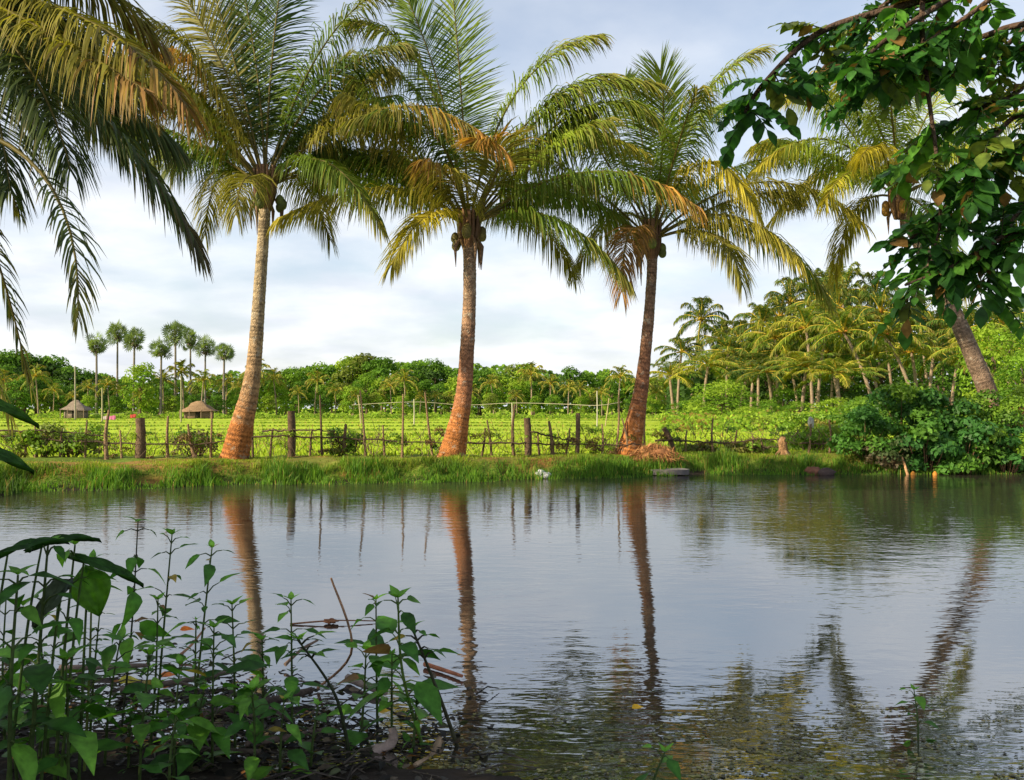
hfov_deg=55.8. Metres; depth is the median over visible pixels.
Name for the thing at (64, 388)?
broadleaf tree
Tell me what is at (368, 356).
broadleaf tree
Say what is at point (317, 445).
paddy grass
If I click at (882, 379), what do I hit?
broadleaf tree
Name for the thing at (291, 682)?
leafy weed
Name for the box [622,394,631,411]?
broadleaf tree
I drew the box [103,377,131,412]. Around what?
broadleaf tree
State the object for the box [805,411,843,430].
bush
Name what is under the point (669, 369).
coconut palm
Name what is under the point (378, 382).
broadleaf tree
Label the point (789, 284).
coconut palm
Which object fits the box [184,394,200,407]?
broadleaf tree
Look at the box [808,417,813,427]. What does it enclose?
scarecrow sack
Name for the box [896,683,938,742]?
leafy weed
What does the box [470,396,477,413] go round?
broadleaf tree
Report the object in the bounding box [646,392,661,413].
broadleaf tree
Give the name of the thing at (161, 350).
palmyra palm
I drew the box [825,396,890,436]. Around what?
bush
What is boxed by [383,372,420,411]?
broadleaf tree
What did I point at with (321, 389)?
broadleaf tree
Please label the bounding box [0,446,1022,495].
bank grass
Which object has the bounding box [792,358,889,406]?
coconut palm
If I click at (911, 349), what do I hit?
coconut palm
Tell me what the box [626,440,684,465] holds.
straw heap
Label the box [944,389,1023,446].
bush
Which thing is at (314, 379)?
coconut palm
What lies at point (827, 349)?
coconut palm
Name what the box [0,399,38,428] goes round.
broad leaf plant
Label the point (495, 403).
pole rail
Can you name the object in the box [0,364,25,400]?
broadleaf tree
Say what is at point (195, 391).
broadleaf tree
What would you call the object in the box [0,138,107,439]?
coconut palm
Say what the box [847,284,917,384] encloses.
coconut palm
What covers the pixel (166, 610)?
leafy weed
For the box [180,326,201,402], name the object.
palmyra palm
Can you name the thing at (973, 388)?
broadleaf tree
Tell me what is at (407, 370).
broadleaf tree
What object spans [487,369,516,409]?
broadleaf tree
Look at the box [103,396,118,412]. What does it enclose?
broadleaf tree
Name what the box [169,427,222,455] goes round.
bush
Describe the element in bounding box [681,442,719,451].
bush
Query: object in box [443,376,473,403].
broadleaf tree
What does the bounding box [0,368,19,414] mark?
coconut palm
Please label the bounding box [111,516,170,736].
leafy weed
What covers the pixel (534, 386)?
broadleaf tree
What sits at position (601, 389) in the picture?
coconut palm
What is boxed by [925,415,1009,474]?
bush
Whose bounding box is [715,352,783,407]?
coconut palm
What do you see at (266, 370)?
coconut palm
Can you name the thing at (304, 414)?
field edge scrub
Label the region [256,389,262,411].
broadleaf tree
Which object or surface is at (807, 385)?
broadleaf tree
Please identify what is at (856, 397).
broadleaf tree
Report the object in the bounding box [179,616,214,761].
leafy weed
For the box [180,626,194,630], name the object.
fallen leaf
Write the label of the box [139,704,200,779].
leafy weed
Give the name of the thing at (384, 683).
leafy weed
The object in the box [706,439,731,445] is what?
bush
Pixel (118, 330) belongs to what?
palmyra palm
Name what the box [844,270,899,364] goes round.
coconut palm
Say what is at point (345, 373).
broadleaf tree
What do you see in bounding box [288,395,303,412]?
broadleaf tree
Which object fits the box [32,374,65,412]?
broadleaf tree
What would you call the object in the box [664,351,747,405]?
coconut palm
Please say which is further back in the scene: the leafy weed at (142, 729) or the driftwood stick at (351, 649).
the driftwood stick at (351, 649)
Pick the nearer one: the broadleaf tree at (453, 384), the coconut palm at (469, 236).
the coconut palm at (469, 236)
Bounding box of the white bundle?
[535,469,550,478]
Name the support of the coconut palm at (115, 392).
on the ground at (110, 771)
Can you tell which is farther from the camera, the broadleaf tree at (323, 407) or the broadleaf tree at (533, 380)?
the broadleaf tree at (533, 380)
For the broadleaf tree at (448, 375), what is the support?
on the ground at (110, 771)
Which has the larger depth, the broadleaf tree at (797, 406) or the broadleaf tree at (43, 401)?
the broadleaf tree at (43, 401)
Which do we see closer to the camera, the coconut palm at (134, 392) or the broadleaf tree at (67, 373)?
the coconut palm at (134, 392)
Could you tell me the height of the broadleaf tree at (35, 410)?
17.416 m
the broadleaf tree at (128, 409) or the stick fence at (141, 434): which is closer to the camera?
the stick fence at (141, 434)
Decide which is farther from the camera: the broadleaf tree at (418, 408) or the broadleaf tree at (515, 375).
the broadleaf tree at (515, 375)
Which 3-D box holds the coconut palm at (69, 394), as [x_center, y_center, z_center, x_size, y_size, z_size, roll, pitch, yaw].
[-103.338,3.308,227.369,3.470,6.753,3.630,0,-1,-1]
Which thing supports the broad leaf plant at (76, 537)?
on the ground at (110, 771)
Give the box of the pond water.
[0,473,1023,779]
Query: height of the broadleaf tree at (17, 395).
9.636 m
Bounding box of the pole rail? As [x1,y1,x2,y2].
[356,402,617,405]
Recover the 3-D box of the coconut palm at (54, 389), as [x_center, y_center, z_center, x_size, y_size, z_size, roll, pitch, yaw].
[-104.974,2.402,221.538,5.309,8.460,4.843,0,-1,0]
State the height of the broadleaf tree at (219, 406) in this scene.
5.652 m
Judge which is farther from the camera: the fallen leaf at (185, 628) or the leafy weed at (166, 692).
the fallen leaf at (185, 628)
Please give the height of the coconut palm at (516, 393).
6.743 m
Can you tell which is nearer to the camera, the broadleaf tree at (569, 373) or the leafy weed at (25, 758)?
the leafy weed at (25, 758)
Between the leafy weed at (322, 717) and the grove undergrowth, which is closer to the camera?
the leafy weed at (322, 717)
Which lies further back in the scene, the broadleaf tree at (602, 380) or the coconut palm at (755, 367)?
the broadleaf tree at (602, 380)
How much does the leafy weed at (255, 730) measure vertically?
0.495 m
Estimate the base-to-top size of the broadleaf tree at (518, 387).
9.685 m
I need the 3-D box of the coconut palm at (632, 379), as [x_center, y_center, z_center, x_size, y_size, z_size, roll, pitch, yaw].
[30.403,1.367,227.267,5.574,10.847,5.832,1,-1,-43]
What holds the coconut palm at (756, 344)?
on the ground at (110, 771)
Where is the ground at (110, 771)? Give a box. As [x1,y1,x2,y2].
[0,409,1023,779]
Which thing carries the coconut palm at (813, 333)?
on the ground at (110, 771)
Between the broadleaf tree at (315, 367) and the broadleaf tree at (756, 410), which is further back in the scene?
the broadleaf tree at (315, 367)
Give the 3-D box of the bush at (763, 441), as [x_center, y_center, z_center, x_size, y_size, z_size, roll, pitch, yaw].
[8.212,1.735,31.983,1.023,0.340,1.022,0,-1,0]
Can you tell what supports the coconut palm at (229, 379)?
on the ground at (110, 771)
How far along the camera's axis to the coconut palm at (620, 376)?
234.68 m
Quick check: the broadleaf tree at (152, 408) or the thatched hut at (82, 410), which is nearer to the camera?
the thatched hut at (82, 410)
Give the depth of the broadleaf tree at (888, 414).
53.84 m
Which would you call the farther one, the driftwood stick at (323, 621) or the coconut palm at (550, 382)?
the coconut palm at (550, 382)
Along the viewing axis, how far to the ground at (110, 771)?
22.17 m
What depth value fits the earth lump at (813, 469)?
22.86 m
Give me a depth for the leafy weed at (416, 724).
4.48 m
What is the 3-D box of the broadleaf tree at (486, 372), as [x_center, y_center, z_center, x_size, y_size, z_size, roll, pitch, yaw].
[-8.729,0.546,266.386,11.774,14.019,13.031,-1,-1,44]
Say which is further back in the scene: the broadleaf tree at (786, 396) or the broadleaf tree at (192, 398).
the broadleaf tree at (192, 398)
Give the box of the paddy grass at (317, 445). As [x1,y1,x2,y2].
[0,418,1012,456]
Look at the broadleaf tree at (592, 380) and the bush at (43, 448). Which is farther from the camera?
the broadleaf tree at (592, 380)
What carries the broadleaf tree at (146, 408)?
on the ground at (110, 771)
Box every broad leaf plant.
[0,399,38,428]
[0,447,33,474]
[0,537,69,605]
[6,533,101,779]
[31,577,73,779]
[59,552,143,779]
[71,564,110,779]
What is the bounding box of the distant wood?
[1,336,1023,415]
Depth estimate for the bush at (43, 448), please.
22.54 m
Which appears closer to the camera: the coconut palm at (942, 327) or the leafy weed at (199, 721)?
the leafy weed at (199, 721)
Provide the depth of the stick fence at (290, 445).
23.24 m
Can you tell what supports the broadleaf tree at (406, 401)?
on the ground at (110, 771)
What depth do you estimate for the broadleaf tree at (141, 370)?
221.20 m
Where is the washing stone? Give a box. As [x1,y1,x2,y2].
[652,468,689,474]
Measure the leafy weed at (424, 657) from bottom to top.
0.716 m
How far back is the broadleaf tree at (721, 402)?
75.47 m
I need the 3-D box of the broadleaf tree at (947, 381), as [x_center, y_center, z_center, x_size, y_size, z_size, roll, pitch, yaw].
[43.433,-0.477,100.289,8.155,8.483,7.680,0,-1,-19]
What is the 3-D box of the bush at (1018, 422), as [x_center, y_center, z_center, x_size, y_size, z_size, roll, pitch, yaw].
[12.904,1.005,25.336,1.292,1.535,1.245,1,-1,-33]
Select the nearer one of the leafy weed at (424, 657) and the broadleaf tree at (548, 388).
the leafy weed at (424, 657)
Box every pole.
[74,366,75,418]
[101,388,102,420]
[180,376,181,421]
[358,395,360,422]
[413,399,414,423]
[596,393,597,425]
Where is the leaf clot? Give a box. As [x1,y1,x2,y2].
[324,618,338,623]
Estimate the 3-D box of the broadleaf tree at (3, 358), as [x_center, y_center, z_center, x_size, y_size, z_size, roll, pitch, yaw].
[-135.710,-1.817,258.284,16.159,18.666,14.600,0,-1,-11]
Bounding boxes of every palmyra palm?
[85,332,108,412]
[105,319,128,413]
[122,326,146,410]
[147,336,174,414]
[162,319,186,411]
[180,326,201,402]
[193,334,216,403]
[214,342,235,414]
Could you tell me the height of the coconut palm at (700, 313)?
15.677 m
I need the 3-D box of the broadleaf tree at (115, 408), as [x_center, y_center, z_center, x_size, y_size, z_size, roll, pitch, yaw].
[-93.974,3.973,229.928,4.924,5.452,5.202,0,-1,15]
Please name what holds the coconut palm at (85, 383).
on the ground at (110, 771)
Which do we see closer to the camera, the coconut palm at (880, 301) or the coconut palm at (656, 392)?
the coconut palm at (880, 301)
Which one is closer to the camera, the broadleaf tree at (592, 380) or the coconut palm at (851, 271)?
the coconut palm at (851, 271)
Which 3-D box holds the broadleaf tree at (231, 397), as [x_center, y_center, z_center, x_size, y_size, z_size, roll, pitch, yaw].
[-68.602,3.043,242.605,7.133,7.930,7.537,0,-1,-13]
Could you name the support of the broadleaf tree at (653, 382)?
on the ground at (110, 771)
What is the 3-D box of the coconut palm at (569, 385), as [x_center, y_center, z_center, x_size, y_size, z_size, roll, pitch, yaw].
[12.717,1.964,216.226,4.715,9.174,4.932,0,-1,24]
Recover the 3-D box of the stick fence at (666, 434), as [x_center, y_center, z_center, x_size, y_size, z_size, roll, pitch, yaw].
[6.171,1.119,24.971,5.576,1.466,0.697,0,-1,0]
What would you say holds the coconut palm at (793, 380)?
on the ground at (110, 771)
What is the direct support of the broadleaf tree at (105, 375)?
on the ground at (110, 771)
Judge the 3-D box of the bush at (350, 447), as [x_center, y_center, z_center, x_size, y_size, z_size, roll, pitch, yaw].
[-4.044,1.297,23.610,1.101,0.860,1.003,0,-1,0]
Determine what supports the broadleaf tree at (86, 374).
on the ground at (110, 771)
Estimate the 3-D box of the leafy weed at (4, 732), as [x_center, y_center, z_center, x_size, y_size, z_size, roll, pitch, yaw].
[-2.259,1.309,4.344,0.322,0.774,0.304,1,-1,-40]
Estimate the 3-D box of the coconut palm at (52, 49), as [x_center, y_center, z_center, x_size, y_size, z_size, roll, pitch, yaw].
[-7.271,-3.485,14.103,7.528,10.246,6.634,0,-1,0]
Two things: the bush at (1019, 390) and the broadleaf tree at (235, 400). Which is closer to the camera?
the bush at (1019, 390)
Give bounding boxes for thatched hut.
[59,400,92,418]
[179,401,217,418]
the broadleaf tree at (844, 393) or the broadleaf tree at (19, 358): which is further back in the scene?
the broadleaf tree at (19, 358)
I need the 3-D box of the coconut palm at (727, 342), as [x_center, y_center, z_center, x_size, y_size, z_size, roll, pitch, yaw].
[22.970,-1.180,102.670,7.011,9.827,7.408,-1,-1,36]
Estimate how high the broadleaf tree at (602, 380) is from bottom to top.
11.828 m
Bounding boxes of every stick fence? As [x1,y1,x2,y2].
[0,410,226,459]
[251,390,445,457]
[467,395,645,455]
[643,405,857,453]
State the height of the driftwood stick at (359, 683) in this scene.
0.049 m
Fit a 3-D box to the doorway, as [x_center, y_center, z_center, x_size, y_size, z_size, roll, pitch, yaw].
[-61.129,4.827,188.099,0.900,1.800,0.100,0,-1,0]
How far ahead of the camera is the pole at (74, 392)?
169.93 m
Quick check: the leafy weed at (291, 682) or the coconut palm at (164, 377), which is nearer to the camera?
the leafy weed at (291, 682)
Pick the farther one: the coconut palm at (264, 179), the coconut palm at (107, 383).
the coconut palm at (107, 383)
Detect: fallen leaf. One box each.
[119,675,139,682]
[161,671,173,676]
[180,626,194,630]
[632,704,642,708]
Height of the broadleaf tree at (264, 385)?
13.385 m
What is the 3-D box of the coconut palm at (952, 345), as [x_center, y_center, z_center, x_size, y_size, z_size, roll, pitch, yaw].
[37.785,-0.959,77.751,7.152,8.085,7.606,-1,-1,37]
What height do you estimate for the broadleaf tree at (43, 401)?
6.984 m
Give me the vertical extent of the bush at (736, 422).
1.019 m
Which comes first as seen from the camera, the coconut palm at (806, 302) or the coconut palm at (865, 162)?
the coconut palm at (865, 162)
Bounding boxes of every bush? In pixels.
[13,428,67,456]
[22,420,111,456]
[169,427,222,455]
[323,426,366,455]
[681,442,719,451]
[684,422,715,429]
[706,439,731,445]
[715,417,753,428]
[725,440,770,453]
[746,438,776,444]
[749,413,791,430]
[777,411,820,431]
[781,425,828,449]
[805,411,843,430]
[815,423,867,452]
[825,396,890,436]
[826,404,912,461]
[858,432,922,472]
[865,379,949,439]
[891,416,966,473]
[903,388,982,459]
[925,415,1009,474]
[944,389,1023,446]
[973,421,1023,473]
[992,407,1023,436]
[1004,383,1023,426]
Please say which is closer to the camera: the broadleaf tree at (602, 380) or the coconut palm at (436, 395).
the coconut palm at (436, 395)
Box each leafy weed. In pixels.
[0,535,88,748]
[0,541,121,779]
[0,564,93,779]
[0,596,46,752]
[0,610,81,757]
[0,645,65,779]
[0,682,71,779]
[12,645,134,779]
[20,599,86,755]
[36,695,105,775]
[42,549,134,770]
[69,625,171,765]
[73,611,116,731]
[91,638,196,779]
[108,695,147,772]
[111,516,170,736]
[125,653,221,777]
[127,592,178,745]
[131,527,204,736]
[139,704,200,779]
[149,684,239,775]
[151,617,272,767]
[163,539,243,739]
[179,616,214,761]
[198,596,266,747]
[213,674,292,779]
[229,632,296,735]
[251,691,311,779]
[261,591,330,723]
[275,631,350,751]
[284,697,341,769]
[327,640,400,749]
[334,593,407,724]
[347,584,459,748]
[363,649,419,728]
[391,620,459,746]
[400,689,431,752]
[635,742,680,779]
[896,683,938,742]
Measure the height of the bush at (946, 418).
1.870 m
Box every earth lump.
[804,466,819,474]
[818,467,835,474]
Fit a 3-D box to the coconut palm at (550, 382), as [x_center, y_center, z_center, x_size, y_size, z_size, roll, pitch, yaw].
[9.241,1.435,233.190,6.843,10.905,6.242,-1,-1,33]
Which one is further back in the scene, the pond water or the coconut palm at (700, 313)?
the coconut palm at (700, 313)
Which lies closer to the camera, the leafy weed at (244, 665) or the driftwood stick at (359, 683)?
the leafy weed at (244, 665)
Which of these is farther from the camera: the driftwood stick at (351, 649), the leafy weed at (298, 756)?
the driftwood stick at (351, 649)
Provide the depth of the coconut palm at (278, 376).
235.67 m
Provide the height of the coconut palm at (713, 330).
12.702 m
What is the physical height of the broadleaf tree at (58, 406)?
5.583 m
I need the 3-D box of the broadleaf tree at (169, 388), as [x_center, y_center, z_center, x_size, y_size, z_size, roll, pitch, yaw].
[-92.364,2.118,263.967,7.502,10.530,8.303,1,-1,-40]
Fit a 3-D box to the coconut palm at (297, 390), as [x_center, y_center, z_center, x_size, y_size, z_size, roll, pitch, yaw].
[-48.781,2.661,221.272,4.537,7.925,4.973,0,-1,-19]
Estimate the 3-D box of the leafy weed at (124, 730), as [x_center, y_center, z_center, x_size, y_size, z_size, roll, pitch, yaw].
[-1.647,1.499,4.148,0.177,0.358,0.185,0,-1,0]
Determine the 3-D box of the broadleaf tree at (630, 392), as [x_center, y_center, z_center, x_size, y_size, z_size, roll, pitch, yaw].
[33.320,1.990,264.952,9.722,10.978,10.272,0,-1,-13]
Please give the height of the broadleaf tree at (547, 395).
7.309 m
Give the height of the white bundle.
0.226 m
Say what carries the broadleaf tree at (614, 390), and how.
on the ground at (110, 771)
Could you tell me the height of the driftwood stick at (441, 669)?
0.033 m
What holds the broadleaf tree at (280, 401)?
on the ground at (110, 771)
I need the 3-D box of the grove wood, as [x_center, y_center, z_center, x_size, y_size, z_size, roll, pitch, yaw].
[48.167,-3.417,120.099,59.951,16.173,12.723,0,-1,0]
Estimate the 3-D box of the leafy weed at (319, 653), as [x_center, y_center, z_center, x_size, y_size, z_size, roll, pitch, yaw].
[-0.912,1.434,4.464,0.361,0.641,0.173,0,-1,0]
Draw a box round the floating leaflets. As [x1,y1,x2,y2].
[399,689,1023,779]
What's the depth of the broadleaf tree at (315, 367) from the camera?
263.52 m
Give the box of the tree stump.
[775,437,790,455]
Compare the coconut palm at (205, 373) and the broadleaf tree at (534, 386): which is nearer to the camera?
the coconut palm at (205, 373)
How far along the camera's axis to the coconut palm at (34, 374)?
211.76 m
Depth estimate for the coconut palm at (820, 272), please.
116.90 m
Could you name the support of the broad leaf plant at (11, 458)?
on the ground at (110, 771)
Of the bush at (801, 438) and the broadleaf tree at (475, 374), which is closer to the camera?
the bush at (801, 438)
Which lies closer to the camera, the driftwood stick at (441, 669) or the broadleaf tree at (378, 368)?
the driftwood stick at (441, 669)
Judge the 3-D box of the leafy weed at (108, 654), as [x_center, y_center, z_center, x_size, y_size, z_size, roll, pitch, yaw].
[-1.732,1.359,4.174,0.449,0.653,0.388,1,-1,-41]
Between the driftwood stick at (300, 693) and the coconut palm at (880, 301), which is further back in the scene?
the coconut palm at (880, 301)
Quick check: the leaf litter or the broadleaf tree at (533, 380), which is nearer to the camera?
the leaf litter
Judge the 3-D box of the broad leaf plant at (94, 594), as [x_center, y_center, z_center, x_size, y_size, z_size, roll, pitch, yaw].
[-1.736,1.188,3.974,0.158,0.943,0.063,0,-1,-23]
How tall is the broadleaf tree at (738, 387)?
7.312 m
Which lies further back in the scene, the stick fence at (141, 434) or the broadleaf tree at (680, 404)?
the broadleaf tree at (680, 404)
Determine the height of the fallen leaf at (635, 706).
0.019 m
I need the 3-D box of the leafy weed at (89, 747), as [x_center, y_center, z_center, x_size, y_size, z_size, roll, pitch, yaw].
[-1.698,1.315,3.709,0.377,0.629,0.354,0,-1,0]
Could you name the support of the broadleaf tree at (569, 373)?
on the ground at (110, 771)
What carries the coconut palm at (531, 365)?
on the ground at (110, 771)
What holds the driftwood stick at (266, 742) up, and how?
on the leaf litter
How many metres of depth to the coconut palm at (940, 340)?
88.68 m
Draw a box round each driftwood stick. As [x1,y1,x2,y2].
[58,663,150,669]
[120,671,228,693]
[147,736,260,754]
[179,627,205,653]
[203,687,312,720]
[245,726,335,747]
[284,640,318,665]
[292,620,374,624]
[317,578,352,689]
[345,674,387,695]
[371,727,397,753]
[413,736,443,764]
[423,662,462,677]
[901,457,908,474]
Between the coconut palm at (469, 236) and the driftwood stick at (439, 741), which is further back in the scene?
the coconut palm at (469, 236)
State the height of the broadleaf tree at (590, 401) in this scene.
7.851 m
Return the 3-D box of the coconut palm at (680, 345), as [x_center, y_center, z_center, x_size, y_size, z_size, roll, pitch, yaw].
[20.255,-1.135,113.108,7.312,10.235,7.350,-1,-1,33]
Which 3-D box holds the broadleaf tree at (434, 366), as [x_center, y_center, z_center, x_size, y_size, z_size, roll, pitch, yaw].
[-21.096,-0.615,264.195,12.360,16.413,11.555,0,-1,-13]
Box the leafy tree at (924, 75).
[708,0,1023,350]
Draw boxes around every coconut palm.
[0,0,213,283]
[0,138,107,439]
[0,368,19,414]
[16,364,52,413]
[42,383,67,410]
[64,390,81,403]
[76,379,100,400]
[93,375,119,409]
[109,385,130,412]
[112,0,516,459]
[131,389,149,413]
[150,369,178,413]
[159,359,197,408]
[187,369,222,400]
[213,371,239,413]
[226,378,242,395]
[236,359,279,385]
[260,368,287,414]
[266,0,708,457]
[289,384,308,412]
[304,370,332,413]
[325,381,344,413]
[347,389,362,413]
[374,389,387,401]
[379,376,402,413]
[390,368,418,415]
[415,390,428,413]
[427,390,444,413]
[442,391,454,411]
[471,384,480,410]
[478,373,502,413]
[506,41,876,454]
[508,390,524,412]
[517,361,546,414]
[537,373,564,413]
[557,378,578,413]
[569,379,591,416]
[593,386,610,415]
[603,364,634,412]
[625,376,652,393]
[633,361,704,413]
[648,384,664,414]
[653,336,710,418]
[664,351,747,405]
[673,296,728,399]
[688,319,744,408]
[694,332,748,409]
[710,319,770,401]
[715,336,782,403]
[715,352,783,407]
[721,359,803,412]
[728,299,797,409]
[736,315,811,409]
[742,24,1023,435]
[752,292,812,399]
[756,337,816,409]
[759,350,856,410]
[760,303,852,409]
[763,276,811,404]
[784,274,833,397]
[789,305,869,412]
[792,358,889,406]
[797,262,861,333]
[797,337,873,397]
[798,305,899,393]
[799,282,876,406]
[813,261,873,340]
[825,340,907,403]
[838,310,941,385]
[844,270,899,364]
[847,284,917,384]
[861,333,965,386]
[879,296,957,386]
[896,336,963,387]
[912,313,962,392]
[921,304,1011,404]
[927,327,1019,371]
[969,306,1023,395]
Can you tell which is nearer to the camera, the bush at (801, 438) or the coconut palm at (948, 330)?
the bush at (801, 438)
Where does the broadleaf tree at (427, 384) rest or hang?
on the ground at (110, 771)
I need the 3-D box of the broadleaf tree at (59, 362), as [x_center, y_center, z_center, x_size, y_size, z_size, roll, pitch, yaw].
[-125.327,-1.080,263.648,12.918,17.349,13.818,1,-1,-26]
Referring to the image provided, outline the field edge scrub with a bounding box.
[0,410,665,418]
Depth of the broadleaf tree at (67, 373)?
258.67 m
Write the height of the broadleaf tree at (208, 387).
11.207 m
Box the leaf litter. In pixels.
[0,642,539,779]
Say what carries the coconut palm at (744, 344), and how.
on the ground at (110, 771)
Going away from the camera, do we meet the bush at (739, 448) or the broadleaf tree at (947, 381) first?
the bush at (739, 448)
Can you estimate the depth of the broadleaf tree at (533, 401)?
228.97 m
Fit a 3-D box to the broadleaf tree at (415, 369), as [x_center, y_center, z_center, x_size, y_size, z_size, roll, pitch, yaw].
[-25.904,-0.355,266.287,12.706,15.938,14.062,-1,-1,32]
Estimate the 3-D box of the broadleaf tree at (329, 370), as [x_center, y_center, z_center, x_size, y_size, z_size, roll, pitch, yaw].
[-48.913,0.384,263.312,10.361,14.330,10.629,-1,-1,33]
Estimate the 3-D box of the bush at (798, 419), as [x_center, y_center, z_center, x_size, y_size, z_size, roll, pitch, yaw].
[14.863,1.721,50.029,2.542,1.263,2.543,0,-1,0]
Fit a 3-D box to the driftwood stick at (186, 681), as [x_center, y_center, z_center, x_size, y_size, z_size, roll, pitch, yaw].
[-1.873,1.660,5.439,0.602,0.053,0.199,1,-1,-28]
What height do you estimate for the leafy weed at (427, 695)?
0.849 m
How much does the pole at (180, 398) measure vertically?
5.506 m
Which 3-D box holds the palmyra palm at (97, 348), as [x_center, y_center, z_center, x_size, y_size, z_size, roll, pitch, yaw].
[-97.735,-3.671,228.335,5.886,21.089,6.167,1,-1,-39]
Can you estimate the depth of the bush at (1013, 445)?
23.09 m
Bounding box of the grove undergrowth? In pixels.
[659,403,1020,432]
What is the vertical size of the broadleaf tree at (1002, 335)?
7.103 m
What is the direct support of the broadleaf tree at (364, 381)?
on the ground at (110, 771)
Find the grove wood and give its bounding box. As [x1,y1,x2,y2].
[665,306,1023,416]
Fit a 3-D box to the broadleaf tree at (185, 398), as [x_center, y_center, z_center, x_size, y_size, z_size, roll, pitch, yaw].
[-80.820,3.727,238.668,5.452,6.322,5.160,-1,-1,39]
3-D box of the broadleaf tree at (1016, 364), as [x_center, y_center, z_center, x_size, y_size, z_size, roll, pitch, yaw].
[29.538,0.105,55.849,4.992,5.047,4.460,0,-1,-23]
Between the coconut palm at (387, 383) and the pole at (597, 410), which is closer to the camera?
the pole at (597, 410)
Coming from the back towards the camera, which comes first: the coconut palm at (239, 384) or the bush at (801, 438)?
the coconut palm at (239, 384)
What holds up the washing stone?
on the ground at (110, 771)
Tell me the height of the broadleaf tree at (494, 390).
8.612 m
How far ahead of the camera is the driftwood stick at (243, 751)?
4.43 m
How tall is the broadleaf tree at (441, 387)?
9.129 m
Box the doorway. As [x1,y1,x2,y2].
[195,411,199,417]
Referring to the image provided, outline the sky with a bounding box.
[0,0,1023,408]
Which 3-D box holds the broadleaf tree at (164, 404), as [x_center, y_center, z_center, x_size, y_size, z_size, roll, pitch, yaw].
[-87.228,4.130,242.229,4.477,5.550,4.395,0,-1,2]
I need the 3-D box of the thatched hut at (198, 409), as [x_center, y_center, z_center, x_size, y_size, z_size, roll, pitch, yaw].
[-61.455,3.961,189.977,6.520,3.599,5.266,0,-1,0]
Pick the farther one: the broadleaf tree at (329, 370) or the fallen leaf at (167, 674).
the broadleaf tree at (329, 370)
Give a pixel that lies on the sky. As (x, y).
(318, 308)
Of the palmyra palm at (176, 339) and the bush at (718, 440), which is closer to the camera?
the bush at (718, 440)
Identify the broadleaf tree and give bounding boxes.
[0,349,29,371]
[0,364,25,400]
[1,349,52,410]
[4,378,38,409]
[12,373,46,412]
[18,355,51,414]
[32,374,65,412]
[32,389,52,412]
[37,354,70,411]
[45,383,73,412]
[50,365,86,399]
[50,395,67,411]
[60,368,106,399]
[65,384,86,403]
[80,394,100,412]
[84,374,114,413]
[86,384,107,408]
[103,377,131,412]
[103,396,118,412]
[105,395,128,413]
[118,362,163,412]
[123,397,135,416]
[141,395,152,412]
[142,398,155,412]
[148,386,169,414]
[158,395,169,412]
[162,380,186,403]
[163,395,179,412]
[177,393,188,408]
[184,384,200,394]
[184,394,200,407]
[195,393,207,403]
[197,377,221,404]
[206,394,227,412]
[212,378,232,413]
[225,388,240,410]
[231,395,238,410]
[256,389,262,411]
[259,369,282,412]
[259,395,275,412]
[263,379,290,412]
[264,369,305,414]
[283,366,315,404]
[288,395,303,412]
[289,380,313,411]
[302,361,334,412]
[307,384,337,413]
[315,395,330,412]
[316,365,343,412]
[330,355,369,415]
[332,383,351,411]
[338,385,366,414]
[344,353,385,412]
[351,373,381,415]
[357,356,402,411]
[365,392,382,411]
[370,375,399,411]
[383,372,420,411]
[386,366,413,397]
[392,394,412,414]
[404,361,438,412]
[411,398,430,412]
[415,358,450,412]
[415,379,436,406]
[428,382,450,413]
[436,370,457,413]
[438,395,453,412]
[442,368,484,394]
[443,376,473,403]
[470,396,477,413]
[471,377,488,414]
[473,367,491,415]
[480,393,499,412]
[481,385,507,412]
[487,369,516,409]
[504,363,539,414]
[504,379,530,414]
[505,389,522,410]
[520,373,545,414]
[522,382,545,407]
[527,395,541,414]
[540,390,561,412]
[542,374,566,415]
[544,394,563,412]
[554,365,589,412]
[558,386,588,414]
[572,395,588,412]
[575,372,602,410]
[584,387,600,412]
[591,375,618,414]
[600,396,615,414]
[602,383,624,414]
[605,372,634,413]
[621,381,634,403]
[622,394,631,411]
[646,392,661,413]
[646,395,659,413]
[649,378,665,414]
[656,379,668,411]
[666,399,705,423]
[681,405,718,421]
[682,379,759,419]
[713,367,769,407]
[729,406,771,418]
[740,348,799,412]
[743,400,787,415]
[763,387,808,412]
[779,401,813,414]
[780,342,834,407]
[806,349,875,404]
[809,397,849,413]
[832,403,848,414]
[843,395,881,411]
[845,339,913,400]
[873,403,905,424]
[893,346,970,400]
[938,349,1004,399]
[953,320,1023,400]
[993,349,1023,418]
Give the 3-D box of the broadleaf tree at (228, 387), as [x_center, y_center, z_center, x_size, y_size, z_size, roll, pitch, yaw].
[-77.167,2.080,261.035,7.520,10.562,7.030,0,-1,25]
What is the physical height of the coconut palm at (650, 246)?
10.779 m
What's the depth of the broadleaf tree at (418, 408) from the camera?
229.08 m
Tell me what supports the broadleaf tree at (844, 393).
on the ground at (110, 771)
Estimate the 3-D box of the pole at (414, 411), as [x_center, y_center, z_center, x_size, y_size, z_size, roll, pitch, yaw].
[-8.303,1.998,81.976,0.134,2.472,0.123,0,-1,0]
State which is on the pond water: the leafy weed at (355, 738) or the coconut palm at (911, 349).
the leafy weed at (355, 738)
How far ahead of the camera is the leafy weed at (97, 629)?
4.47 m
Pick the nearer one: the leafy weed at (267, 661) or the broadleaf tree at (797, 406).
the leafy weed at (267, 661)
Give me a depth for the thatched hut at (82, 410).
194.53 m
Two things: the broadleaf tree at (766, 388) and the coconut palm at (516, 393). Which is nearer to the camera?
the broadleaf tree at (766, 388)

